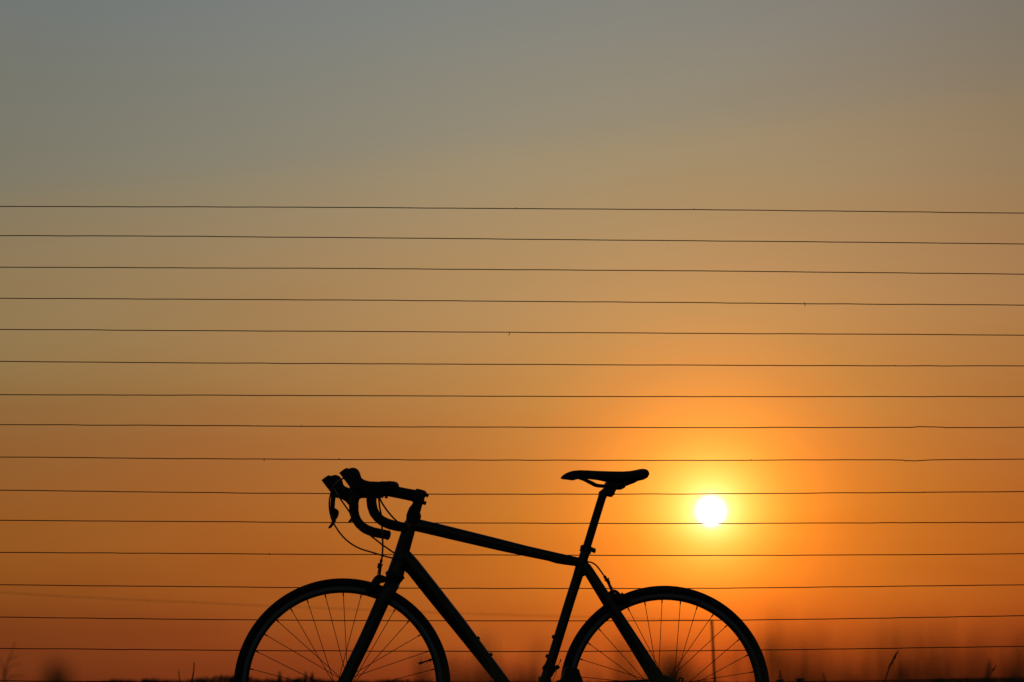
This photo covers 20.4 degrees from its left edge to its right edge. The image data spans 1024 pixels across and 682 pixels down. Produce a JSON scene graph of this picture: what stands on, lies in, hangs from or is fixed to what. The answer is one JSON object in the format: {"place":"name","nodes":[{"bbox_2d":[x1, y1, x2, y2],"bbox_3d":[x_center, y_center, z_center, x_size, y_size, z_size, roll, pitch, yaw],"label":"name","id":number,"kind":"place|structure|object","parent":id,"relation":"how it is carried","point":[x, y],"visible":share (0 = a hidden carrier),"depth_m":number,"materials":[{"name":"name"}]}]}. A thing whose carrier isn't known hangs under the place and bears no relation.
{"place":"outdoors","nodes":[
{"label":"outdoors","id":0,"kind":"place"},
{"bbox_2d":[0,0,1023,681],"label":"sky","id":1,"kind":"structure","parent":0,"point":[589,107],"materials":[{"name":"orange"}]},
{"bbox_2d":[3,600,1023,681],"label":"tall grass","id":2,"kind":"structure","parent":0,"point":[674,673],"depth_m":1.08,"materials":[{"name":"black plant"}]},
{"bbox_2d":[697,498,724,524],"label":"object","id":3,"kind":"object","parent":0,"point":[710,510],"visible":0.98,"depth_m":5954.42,"materials":[{"name":"white"}]},
{"bbox_2d":[987,660,990,681],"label":"grass plant","id":4,"kind":"object","parent":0,"point":[989,673],"depth_m":2.98,"materials":[{"name":"brown plant"}]},
{"bbox_3d":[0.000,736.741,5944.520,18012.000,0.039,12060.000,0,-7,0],"label":"ground","id":5,"kind":"structure","parent":0,"visible":0},
{"bbox_2d":[0,642,21,681],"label":"grass tuft","id":6,"kind":"object","parent":5,"relation":"on","point":[9,667],"visible":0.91,"depth_m":4.17,"materials":[{"name":"brown plant"}]},
{"bbox_2d":[140,678,152,681],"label":"tree","id":7,"kind":"object","parent":5,"relation":"on","point":[146,680],"visible":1,"depth_m":1289.51,"materials":[{"name":"black plant"}]},
{"bbox_2d":[277,671,281,681],"bbox_3d":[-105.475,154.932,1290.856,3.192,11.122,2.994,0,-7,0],"label":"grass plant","id":8,"kind":"object","parent":5,"relation":"on","point":[279,679],"visible":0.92,"depth_m":1290.66,"materials":[{"name":"black plant"}]},
{"bbox_2d":[234,468,765,681],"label":"bicycle","id":9,"kind":"object","parent":5,"relation":"on","point":[615,603],"visible":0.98,"depth_m":8.87,"materials":[{"name":"paint"}]},
{"bbox_2d":[0,206,1023,681],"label":"wire fence","id":10,"kind":"object","parent":5,"relation":"on","point":[508,396],"visible":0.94,"depth_m":9.16,"materials":[{"name":"grey metal"}]},
{"bbox_2d":[105,674,1011,681],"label":"distant wood","id":11,"kind":"object","parent":5,"relation":"on","point":[213,679],"visible":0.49,"depth_m":1373.39,"materials":[{"name":"black plant"}]},
{"bbox_2d":[710,621,715,681],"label":"wooden post","id":12,"kind":"object","parent":5,"relation":"on","point":[713,653],"visible":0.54,"depth_m":54.66,"materials":[{"name":"brown wood"}]},
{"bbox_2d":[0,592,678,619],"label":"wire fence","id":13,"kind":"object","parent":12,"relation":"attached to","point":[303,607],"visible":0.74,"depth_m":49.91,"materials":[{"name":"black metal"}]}
]}

